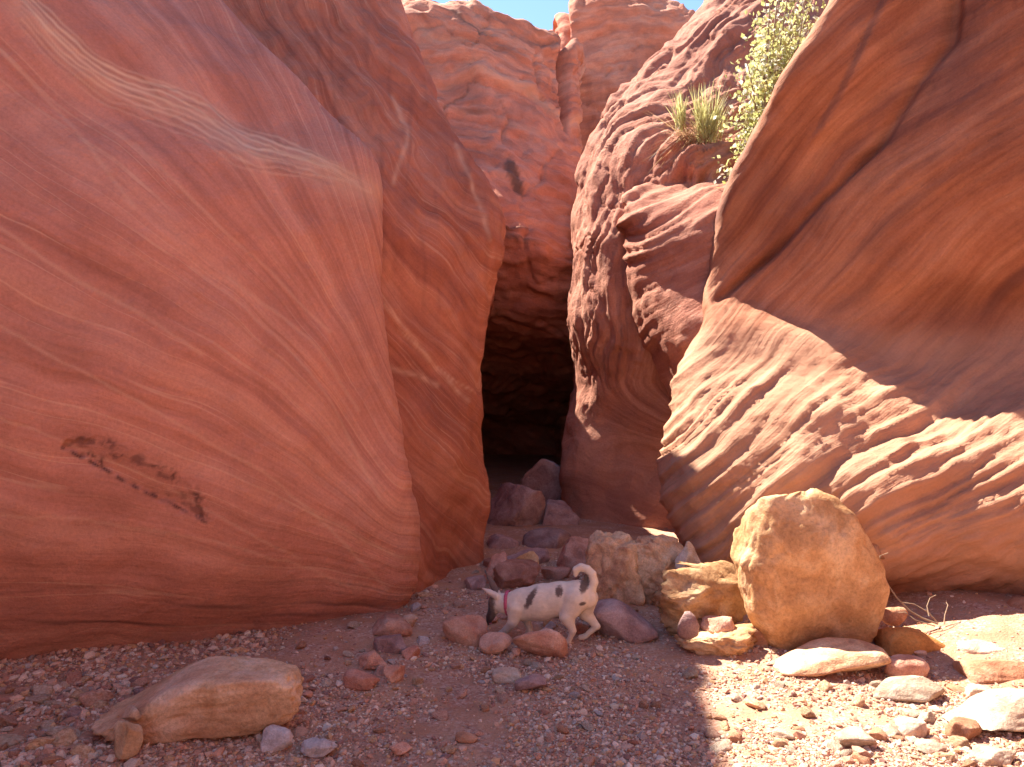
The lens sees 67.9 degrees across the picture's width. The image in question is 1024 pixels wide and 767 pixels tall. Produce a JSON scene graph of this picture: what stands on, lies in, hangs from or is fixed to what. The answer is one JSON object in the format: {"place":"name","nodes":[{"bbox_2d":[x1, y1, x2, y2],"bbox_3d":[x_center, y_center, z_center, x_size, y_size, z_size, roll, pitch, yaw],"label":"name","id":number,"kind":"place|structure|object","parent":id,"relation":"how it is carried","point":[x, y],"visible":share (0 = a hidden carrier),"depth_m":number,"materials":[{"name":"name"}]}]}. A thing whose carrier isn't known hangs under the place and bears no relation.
{"place":"outdoors","nodes":[
{"label":"outdoors","id":0,"kind":"place"},
{"bbox_2d":[0,454,1023,766],"bbox_3d":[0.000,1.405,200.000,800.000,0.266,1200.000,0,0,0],"label":"ground","id":1,"kind":"structure","parent":0,"point":[986,624],"depth_m":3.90,"materials":[{"name":"gravel"}]},
{"bbox_2d":[0,715,17,726],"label":"stone","id":2,"kind":"object","parent":1,"relation":"on","point":[7,720],"visible":0.81,"depth_m":3.28,"materials":[{"name":"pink stone"}]},
{"bbox_2d":[0,734,25,747],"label":"stone","id":3,"kind":"object","parent":1,"relation":"on","point":[12,739],"visible":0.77,"depth_m":3.12,"materials":[{"name":"stone"}]},
{"bbox_2d":[8,703,24,711],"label":"stone","id":4,"kind":"object","parent":1,"relation":"on","point":[19,707],"visible":0.88,"depth_m":3.39,"materials":[{"name":"stone"}]},
{"bbox_2d":[27,694,50,703],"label":"stone","id":5,"kind":"object","parent":1,"relation":"on","point":[40,698],"visible":0.86,"depth_m":3.50,"materials":[{"name":"stone"}]},
{"bbox_2d":[24,736,55,751],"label":"stone","id":6,"kind":"object","parent":1,"relation":"on","point":[35,743],"visible":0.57,"depth_m":3.07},
{"bbox_2d":[33,684,53,694],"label":"stone","id":7,"kind":"object","parent":1,"relation":"on","point":[43,689],"visible":0.77,"depth_m":3.58,"materials":[{"name":"stone"}]},
{"bbox_2d":[42,756,65,765],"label":"stone","id":8,"kind":"object","parent":1,"relation":"on","point":[46,761],"visible":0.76,"depth_m":2.95,"materials":[{"name":"brown stone"}]},
{"bbox_2d":[44,725,81,737],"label":"stone","id":9,"kind":"object","parent":1,"relation":"on","point":[50,732],"visible":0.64,"depth_m":3.15,"materials":[{"name":"stone"}]},
{"bbox_2d":[51,727,76,744],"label":"stone","id":10,"kind":"object","parent":1,"relation":"on","point":[69,735],"visible":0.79,"depth_m":3.12,"materials":[{"name":"stone"}]},
{"bbox_2d":[65,706,80,716],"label":"stone","id":11,"kind":"object","parent":1,"relation":"on","point":[72,711],"visible":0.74,"depth_m":3.35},
{"bbox_2d":[66,672,80,684],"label":"stone","id":12,"kind":"object","parent":1,"relation":"on","point":[72,677],"visible":0.9,"depth_m":3.73,"materials":[{"name":"red stone"}]},
{"bbox_2d":[70,743,95,759],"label":"stone","id":13,"kind":"object","parent":1,"relation":"on","point":[83,750],"visible":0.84,"depth_m":3.01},
{"bbox_2d":[79,690,112,706],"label":"stone","id":14,"kind":"object","parent":1,"relation":"on","point":[89,698],"visible":0.85,"depth_m":3.47,"materials":[{"name":"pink stone"}]},
{"bbox_2d":[94,700,108,708],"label":"stone","id":15,"kind":"object","parent":1,"relation":"on","point":[99,704],"visible":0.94,"depth_m":3.45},
{"bbox_2d":[113,721,142,758],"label":"stone","id":16,"kind":"object","parent":1,"relation":"on","point":[128,738],"visible":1,"depth_m":2.98,"materials":[{"name":"stone"}]},
{"bbox_2d":[122,705,141,720],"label":"stone","id":17,"kind":"object","parent":16,"relation":"on","point":[131,712],"visible":1,"depth_m":3.03,"materials":[{"name":"stone"}]},
{"bbox_2d":[131,677,148,686],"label":"stone","id":18,"kind":"object","parent":1,"relation":"on","point":[143,681],"visible":0.82,"depth_m":3.69,"materials":[{"name":"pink stone"}]},
{"bbox_2d":[90,656,303,744],"bbox_3d":[-1.348,1.353,3.283,0.864,0.274,0.405,0,0,0],"label":"boulder","id":19,"kind":"object","parent":1,"relation":"on","point":[217,697],"visible":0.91,"depth_m":3.17,"materials":[{"name":"stone"}]},
{"bbox_2d":[0,0,420,659],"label":"sandstone cliff","id":20,"kind":"structure","parent":1,"relation":"on","point":[200,430],"depth_m":4.15,"materials":[{"name":"stone"}]},
{"bbox_2d":[260,724,293,751],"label":"stone","id":21,"kind":"object","parent":1,"relation":"on","point":[275,738],"visible":0.95,"depth_m":3.12,"materials":[{"name":"grey stone"}]},
{"bbox_2d":[300,737,336,757],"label":"stone","id":22,"kind":"object","parent":1,"relation":"on","point":[315,747],"visible":1,"depth_m":3.09,"materials":[{"name":"grey stone"}]},
{"bbox_2d":[343,668,380,690],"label":"rock","id":23,"kind":"object","parent":1,"relation":"on","point":[356,679],"visible":0.98,"depth_m":3.70,"materials":[{"name":"red stone"}]},
{"bbox_2d":[223,0,505,593],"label":"sandstone cliff","id":24,"kind":"structure","parent":1,"relation":"on","point":[358,69],"depth_m":6.24,"materials":[{"name":"stone"}]},
{"bbox_2d":[358,650,387,669],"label":"rock","id":25,"kind":"object","parent":1,"relation":"on","point":[372,660],"visible":0.84,"depth_m":3.97,"materials":[{"name":"pink stone"}]},
{"bbox_2d":[373,634,406,653],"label":"rock","id":26,"kind":"object","parent":1,"relation":"on","point":[395,643],"visible":0.91,"depth_m":4.17,"materials":[{"name":"purple stone"}]},
{"bbox_2d":[372,613,411,635],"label":"rock","id":27,"kind":"object","parent":1,"relation":"on","point":[388,624],"visible":0.94,"depth_m":4.38,"materials":[{"name":"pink stone"}]},
{"bbox_2d":[383,665,404,682],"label":"rock","id":28,"kind":"object","parent":1,"relation":"on","point":[394,673],"visible":1,"depth_m":3.81,"materials":[{"name":"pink stone"}]},
{"bbox_2d":[390,741,411,755],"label":"stone","id":29,"kind":"object","parent":1,"relation":"on","point":[400,748],"visible":1,"depth_m":3.10,"materials":[{"name":"pink stone"}]},
{"bbox_2d":[403,614,417,626],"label":"stone","id":30,"kind":"object","parent":1,"relation":"on","point":[411,619],"visible":0.64,"depth_m":4.55,"materials":[{"name":"stone"}]},
{"bbox_2d":[402,645,419,659],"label":"rock","id":31,"kind":"object","parent":1,"relation":"on","point":[409,652],"visible":0.95,"depth_m":4.13,"materials":[{"name":"red stone"}]},
{"bbox_2d":[417,636,429,645],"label":"stone","id":32,"kind":"object","parent":1,"relation":"on","point":[422,640],"visible":1,"depth_m":4.30,"materials":[{"name":"grey stone"}]},
{"bbox_2d":[431,710,447,720],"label":"stone","id":33,"kind":"object","parent":1,"relation":"on","point":[441,715],"visible":0.99,"depth_m":3.43,"materials":[{"name":"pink stone"}]},
{"bbox_2d":[441,744,455,753],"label":"stone","id":34,"kind":"object","parent":1,"relation":"on","point":[449,749],"visible":1,"depth_m":3.11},
{"bbox_2d":[454,689,466,698],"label":"stone","id":35,"kind":"object","parent":1,"relation":"on","point":[460,694],"visible":1,"depth_m":3.65,"materials":[{"name":"pink stone"}]},
{"bbox_2d":[442,614,487,647],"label":"rock","id":36,"kind":"object","parent":1,"relation":"on","point":[469,630],"visible":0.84,"depth_m":4.33,"materials":[{"name":"pink stone"}]},
{"bbox_2d":[455,732,477,743],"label":"stone","id":37,"kind":"object","parent":1,"relation":"on","point":[465,737],"visible":1,"depth_m":3.21,"materials":[{"name":"brown stone"}]},
{"bbox_2d":[464,575,485,589],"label":"stone","id":38,"kind":"object","parent":1,"relation":"on","point":[478,582],"visible":0.74,"depth_m":5.54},
{"bbox_2d":[401,0,585,454],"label":"sandstone cliff","id":39,"kind":"structure","parent":1,"relation":"on","point":[509,101],"depth_m":12.48,"materials":[{"name":"stone"}]},
{"bbox_2d":[479,632,511,654],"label":"stone","id":40,"kind":"object","parent":1,"relation":"on","point":[494,643],"visible":0.99,"depth_m":4.20,"materials":[{"name":"pink stone"}]},
{"bbox_2d":[484,551,507,583],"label":"rock","id":41,"kind":"object","parent":1,"relation":"on","point":[496,559],"visible":0.27,"depth_m":5.75,"materials":[{"name":"red stone"}]},
{"bbox_2d":[487,533,519,548],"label":"boulder","id":42,"kind":"object","parent":1,"relation":"on","point":[499,541],"visible":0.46,"depth_m":6.92,"materials":[{"name":"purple stone"}]},
{"bbox_2d":[492,667,521,683],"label":"stone","id":43,"kind":"object","parent":1,"relation":"on","point":[505,675],"visible":0.93,"depth_m":3.82,"materials":[{"name":"stone"}]},
{"bbox_2d":[487,482,545,525],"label":"boulder","id":44,"kind":"object","parent":1,"relation":"on","point":[511,504],"visible":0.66,"depth_m":8.00,"materials":[{"name":"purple stone"}]},
{"bbox_2d":[493,559,540,588],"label":"rock","id":45,"kind":"object","parent":1,"relation":"on","point":[514,573],"visible":0.84,"depth_m":5.56,"materials":[{"name":"red stone"}]},
{"bbox_2d":[516,551,538,563],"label":"rock","id":46,"kind":"object","parent":1,"relation":"on","point":[532,555],"visible":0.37,"depth_m":5.78,"materials":[{"name":"stone"}]},
{"bbox_2d":[507,547,550,563],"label":"boulder","id":47,"kind":"object","parent":1,"relation":"on","point":[543,555],"visible":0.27,"depth_m":6.40,"materials":[{"name":"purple stone"}]},
{"bbox_2d":[514,674,546,690],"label":"stone","id":48,"kind":"object","parent":1,"relation":"on","point":[533,681],"visible":0.96,"depth_m":3.69,"materials":[{"name":"stone"}]},
{"bbox_2d":[512,628,567,657],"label":"rock","id":49,"kind":"object","parent":1,"relation":"on","point":[546,642],"visible":0.96,"depth_m":4.14,"materials":[{"name":"pink stone"}]},
{"bbox_2d":[520,459,561,501],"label":"boulder","id":50,"kind":"object","parent":1,"relation":"on","point":[542,475],"visible":0.55,"depth_m":9.03,"materials":[{"name":"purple stone"}]},
{"bbox_2d":[482,563,600,644],"bbox_3d":[0.157,1.276,4.474,0.716,0.466,0.201,0,0,17],"label":"dog","id":51,"kind":"object","parent":1,"relation":"on","point":[567,603],"visible":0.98,"depth_m":4.40},
{"bbox_2d":[522,527,570,548],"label":"boulder","id":52,"kind":"object","parent":1,"relation":"on","point":[550,537],"visible":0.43,"depth_m":7.00,"materials":[{"name":"purple stone"}]},
{"bbox_2d":[541,566,570,579],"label":"rock","id":53,"kind":"object","parent":1,"relation":"on","point":[556,573],"visible":0.79,"depth_m":5.83,"materials":[{"name":"red stone"}]},
{"bbox_2d":[542,499,579,525],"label":"boulder","id":54,"kind":"object","parent":1,"relation":"on","point":[558,512],"visible":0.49,"depth_m":8.07,"materials":[{"name":"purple stone"}]},
{"bbox_2d":[556,536,587,569],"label":"boulder","id":55,"kind":"object","parent":1,"relation":"on","point":[572,554],"visible":0.47,"depth_m":6.19,"materials":[{"name":"red stone"}]},
{"bbox_2d":[575,622,596,635],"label":"rock","id":56,"kind":"object","parent":1,"relation":"on","point":[581,628],"visible":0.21,"depth_m":4.53,"materials":[{"name":"red stone"}]},
{"bbox_2d":[582,756,594,766],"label":"stone","id":57,"kind":"object","parent":1,"relation":"on","point":[588,761],"visible":1,"depth_m":2.97,"materials":[{"name":"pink stone"}]},
{"bbox_2d":[585,530,645,605],"bbox_3d":[0.704,1.297,5.272,0.395,0.534,0.344,0,0,0],"label":"boulder","id":58,"kind":"object","parent":1,"relation":"on","point":[611,559],"visible":0.77,"depth_m":5.16,"materials":[{"name":"beige stone"}]},
{"bbox_2d":[553,0,694,456],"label":"sandstone cliff","id":59,"kind":"structure","parent":1,"relation":"on","point":[622,41],"depth_m":15.95,"materials":[{"name":"stone"}]},
{"bbox_2d":[590,598,658,642],"bbox_3d":[0.672,1.440,4.557,0.408,0.284,0.315,0,0,0],"label":"rock","id":60,"kind":"object","parent":1,"relation":"on","point":[618,619],"visible":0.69,"depth_m":4.43,"materials":[{"name":"purple stone"}]},
{"bbox_2d":[633,534,683,604],"bbox_3d":[1.003,1.293,5.220,0.440,0.505,0.340,0,0,0],"label":"boulder","id":61,"kind":"object","parent":1,"relation":"on","point":[657,555],"visible":0.45,"depth_m":5.14,"materials":[{"name":"beige stone"}]},
{"bbox_2d":[675,541,700,568],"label":"rock","id":62,"kind":"object","parent":1,"relation":"on","point":[688,554],"visible":0.8,"depth_m":5.03,"materials":[{"name":"stone"}]},
{"bbox_2d":[683,667,697,678],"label":"stone","id":63,"kind":"object","parent":1,"relation":"on","point":[690,672],"visible":1,"depth_m":3.88,"materials":[{"name":"stone"}]},
{"bbox_2d":[559,0,828,529],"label":"sandstone cliff","id":64,"kind":"structure","parent":1,"relation":"on","point":[641,239],"depth_m":8.11,"materials":[{"name":"stone"}]},
{"bbox_2d":[641,79,735,172],"bbox_3d":[1.787,-2.636,7.758,1.128,1.074,0.239,0,0,0],"label":"grass tuft","id":65,"kind":"object","parent":64,"relation":"on","point":[706,123],"visible":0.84,"depth_m":7.75,"materials":[{"name":"plant"}]},
{"bbox_2d":[713,0,825,187],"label":"leafy shrub","id":66,"kind":"object","parent":64,"relation":"on","point":[761,87],"visible":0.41,"depth_m":6.98,"materials":[{"name":"green plant"}]},
{"bbox_2d":[652,560,746,635],"bbox_3d":[1.149,1.287,4.574,0.578,0.438,0.387,0,0,0],"label":"boulder","id":67,"kind":"object","parent":1,"relation":"on","point":[699,591],"visible":0.76,"depth_m":4.47,"materials":[{"name":"stone"}]},
{"bbox_2d":[704,727,720,739],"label":"stone","id":68,"kind":"object","parent":1,"relation":"on","point":[710,732],"visible":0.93,"depth_m":3.23,"materials":[{"name":"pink stone"}]},
{"bbox_2d":[674,623,757,656],"bbox_3d":[1.182,1.457,4.268,0.511,0.191,0.296,0,0,0],"label":"rock","id":69,"kind":"object","parent":1,"relation":"on","point":[739,639],"visible":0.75,"depth_m":4.20,"materials":[{"name":"stone"}]},
{"bbox_2d":[677,611,698,639],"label":"stone","id":70,"kind":"object","parent":69,"relation":"on","point":[688,627],"visible":1,"depth_m":4.17,"materials":[{"name":"stone"}]},
{"bbox_2d":[700,615,734,632],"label":"stone","id":71,"kind":"object","parent":69,"relation":"on","point":[713,624],"visible":0.94,"depth_m":4.29,"materials":[{"name":"pink stone"}]},
{"bbox_2d":[710,740,732,752],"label":"stone","id":72,"kind":"object","parent":1,"relation":"on","point":[722,746],"visible":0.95,"depth_m":3.09,"materials":[{"name":"stone"}]},
{"bbox_2d":[727,731,742,742],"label":"stone","id":73,"kind":"object","parent":1,"relation":"on","point":[734,736],"visible":0.94,"depth_m":3.17,"materials":[{"name":"brown stone"}]},
{"bbox_2d":[753,628,768,645],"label":"stone","id":74,"kind":"object","parent":1,"relation":"on","point":[760,639],"visible":0.27,"depth_m":4.29,"materials":[{"name":"brown stone"}]},
{"bbox_2d":[772,738,787,747],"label":"stone","id":75,"kind":"object","parent":1,"relation":"on","point":[777,742],"visible":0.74,"depth_m":3.12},
{"bbox_2d":[772,729,794,739],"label":"stone","id":76,"kind":"object","parent":1,"relation":"on","point":[780,733],"visible":0.9,"depth_m":3.22,"materials":[{"name":"stone"}]},
{"bbox_2d":[800,706,815,717],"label":"stone","id":77,"kind":"object","parent":1,"relation":"on","point":[807,711],"visible":1,"depth_m":3.39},
{"bbox_2d":[730,488,889,649],"bbox_3d":[1.704,1.075,4.367,0.845,0.961,0.494,0,0,0],"label":"boulder","id":78,"kind":"object","parent":1,"relation":"on","point":[809,565],"visible":0.9,"depth_m":4.16,"materials":[{"name":"stone"}]},
{"bbox_2d":[816,680,832,691],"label":"stone","id":79,"kind":"object","parent":1,"relation":"on","point":[824,685],"visible":0.96,"depth_m":3.69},
{"bbox_2d":[773,637,890,677],"bbox_3d":[1.656,1.429,3.945,0.571,0.165,0.302,0,0,0],"label":"boulder","id":80,"kind":"object","parent":1,"relation":"on","point":[822,656],"visible":0.98,"depth_m":3.87,"materials":[{"name":"beige stone"}]},
{"bbox_2d":[827,739,842,751],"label":"stone","id":81,"kind":"object","parent":1,"relation":"on","point":[834,745],"visible":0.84,"depth_m":3.06,"materials":[{"name":"stone"}]},
{"bbox_2d":[656,0,1023,595],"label":"sandstone cliff","id":82,"kind":"structure","parent":1,"relation":"on","point":[856,346],"depth_m":5.41,"materials":[{"name":"stone"}]},
{"bbox_2d":[835,726,877,746],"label":"stone","id":83,"kind":"object","parent":1,"relation":"on","point":[851,736],"visible":0.94,"depth_m":3.07,"materials":[{"name":"stone"}]},
{"bbox_2d":[853,694,864,706],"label":"stone","id":84,"kind":"object","parent":1,"relation":"on","point":[858,701],"visible":1,"depth_m":3.51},
{"bbox_2d":[851,752,871,764],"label":"stone","id":85,"kind":"object","parent":1,"relation":"on","point":[863,759],"visible":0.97,"depth_m":2.95,"materials":[{"name":"brown stone"}]},
{"bbox_2d":[852,746,872,757],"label":"stone","id":86,"kind":"object","parent":1,"relation":"on","point":[859,750],"visible":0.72,"depth_m":2.97,"materials":[{"name":"beige stone"}]},
{"bbox_2d":[869,727,886,740],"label":"stone","id":87,"kind":"object","parent":1,"relation":"on","point":[878,733],"visible":0.84,"depth_m":3.15,"materials":[{"name":"brown stone"}]},
{"bbox_2d":[883,723,900,737],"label":"stone","id":88,"kind":"object","parent":1,"relation":"on","point":[890,729],"visible":0.78,"depth_m":3.20,"materials":[{"name":"stone"}]},
{"bbox_2d":[882,607,907,625],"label":"stone","id":89,"kind":"object","parent":1,"relation":"on","point":[892,616],"visible":0.89,"depth_m":4.41,"materials":[{"name":"brown stone"}]},
{"bbox_2d":[884,654,929,676],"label":"rock","id":90,"kind":"object","parent":1,"relation":"on","point":[903,665],"visible":0.78,"depth_m":3.83,"materials":[{"name":"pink stone"}]},
{"bbox_2d":[873,675,945,702],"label":"rock","id":91,"kind":"object","parent":1,"relation":"on","point":[915,688],"visible":0.99,"depth_m":3.58,"materials":[{"name":"stone"}]},
{"bbox_2d":[874,627,944,655],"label":"rock","id":92,"kind":"object","parent":1,"relation":"on","point":[890,641],"visible":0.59,"depth_m":4.15,"materials":[{"name":"orange stone"}]},
{"bbox_2d":[900,708,919,717],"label":"stone","id":93,"kind":"object","parent":1,"relation":"on","point":[914,713],"visible":0.79,"depth_m":3.41,"materials":[{"name":"stone"}]},
{"bbox_2d":[895,716,927,737],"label":"stone","id":94,"kind":"object","parent":1,"relation":"on","point":[909,726],"visible":0.94,"depth_m":3.21,"materials":[{"name":"stone"}]},
{"bbox_2d":[880,553,947,626],"bbox_3d":[2.339,1.195,4.410,0.368,0.387,0.118,0,0,15],"label":"dry twig","id":95,"kind":"object","parent":1,"relation":"on","point":[908,609],"visible":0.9,"depth_m":4.39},
{"bbox_2d":[917,711,935,722],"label":"stone","id":96,"kind":"object","parent":1,"relation":"on","point":[928,716],"visible":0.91,"depth_m":3.37,"materials":[{"name":"stone"}]},
{"bbox_2d":[914,739,946,754],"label":"stone","id":97,"kind":"object","parent":1,"relation":"on","point":[929,746],"visible":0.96,"depth_m":3.04,"materials":[{"name":"stone"}]},
{"bbox_2d":[940,752,954,761],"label":"stone","id":98,"kind":"object","parent":1,"relation":"on","point":[949,756],"visible":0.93,"depth_m":2.97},
{"bbox_2d":[946,684,964,692],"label":"stone","id":99,"kind":"object","parent":1,"relation":"on","point":[956,688],"visible":1,"depth_m":3.69,"materials":[{"name":"brown stone"}]},
{"bbox_2d":[948,735,969,747],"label":"stone","id":100,"kind":"object","parent":1,"relation":"on","point":[956,740],"visible":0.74,"depth_m":3.10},
{"bbox_2d":[945,717,981,739],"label":"stone","id":101,"kind":"object","parent":1,"relation":"on","point":[968,728],"visible":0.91,"depth_m":3.18,"materials":[{"name":"brown stone"}]},
{"bbox_2d":[961,759,976,766],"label":"stone","id":102,"kind":"object","parent":1,"relation":"on","point":[968,763],"visible":1,"depth_m":2.92,"materials":[{"name":"brown stone"}]},
{"bbox_2d":[964,684,991,697],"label":"stone","id":103,"kind":"object","parent":1,"relation":"on","point":[971,690],"visible":0.55,"depth_m":3.61,"materials":[{"name":"stone"}]},
{"bbox_2d":[956,639,1004,653],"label":"rock","id":104,"kind":"object","parent":1,"relation":"on","point":[975,646],"visible":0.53,"depth_m":4.05,"materials":[{"name":"stone"}]},
{"bbox_2d":[942,687,1023,732],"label":"boulder","id":105,"kind":"object","parent":1,"relation":"on","point":[996,709],"visible":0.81,"depth_m":3.28,"materials":[{"name":"stone"}]},
{"bbox_2d":[953,660,1023,683],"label":"rock","id":106,"kind":"object","parent":1,"relation":"on","point":[985,671],"visible":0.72,"depth_m":3.81,"materials":[{"name":"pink stone"}]},
{"bbox_2d":[969,744,1015,766],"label":"stone","id":107,"kind":"object","parent":1,"relation":"on","point":[989,755],"visible":0.99,"depth_m":2.97,"materials":[{"name":"stone"}]},
{"bbox_2d":[1006,597,1023,609],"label":"rock","id":108,"kind":"object","parent":1,"relation":"on","point":[1017,602],"visible":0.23,"depth_m":4.50,"materials":[{"name":"brown stone"}]},
{"bbox_2d":[433,0,703,29],"label":"sky","id":109,"kind":"structure","parent":0,"point":[541,13],"materials":[{"name":"blue"}]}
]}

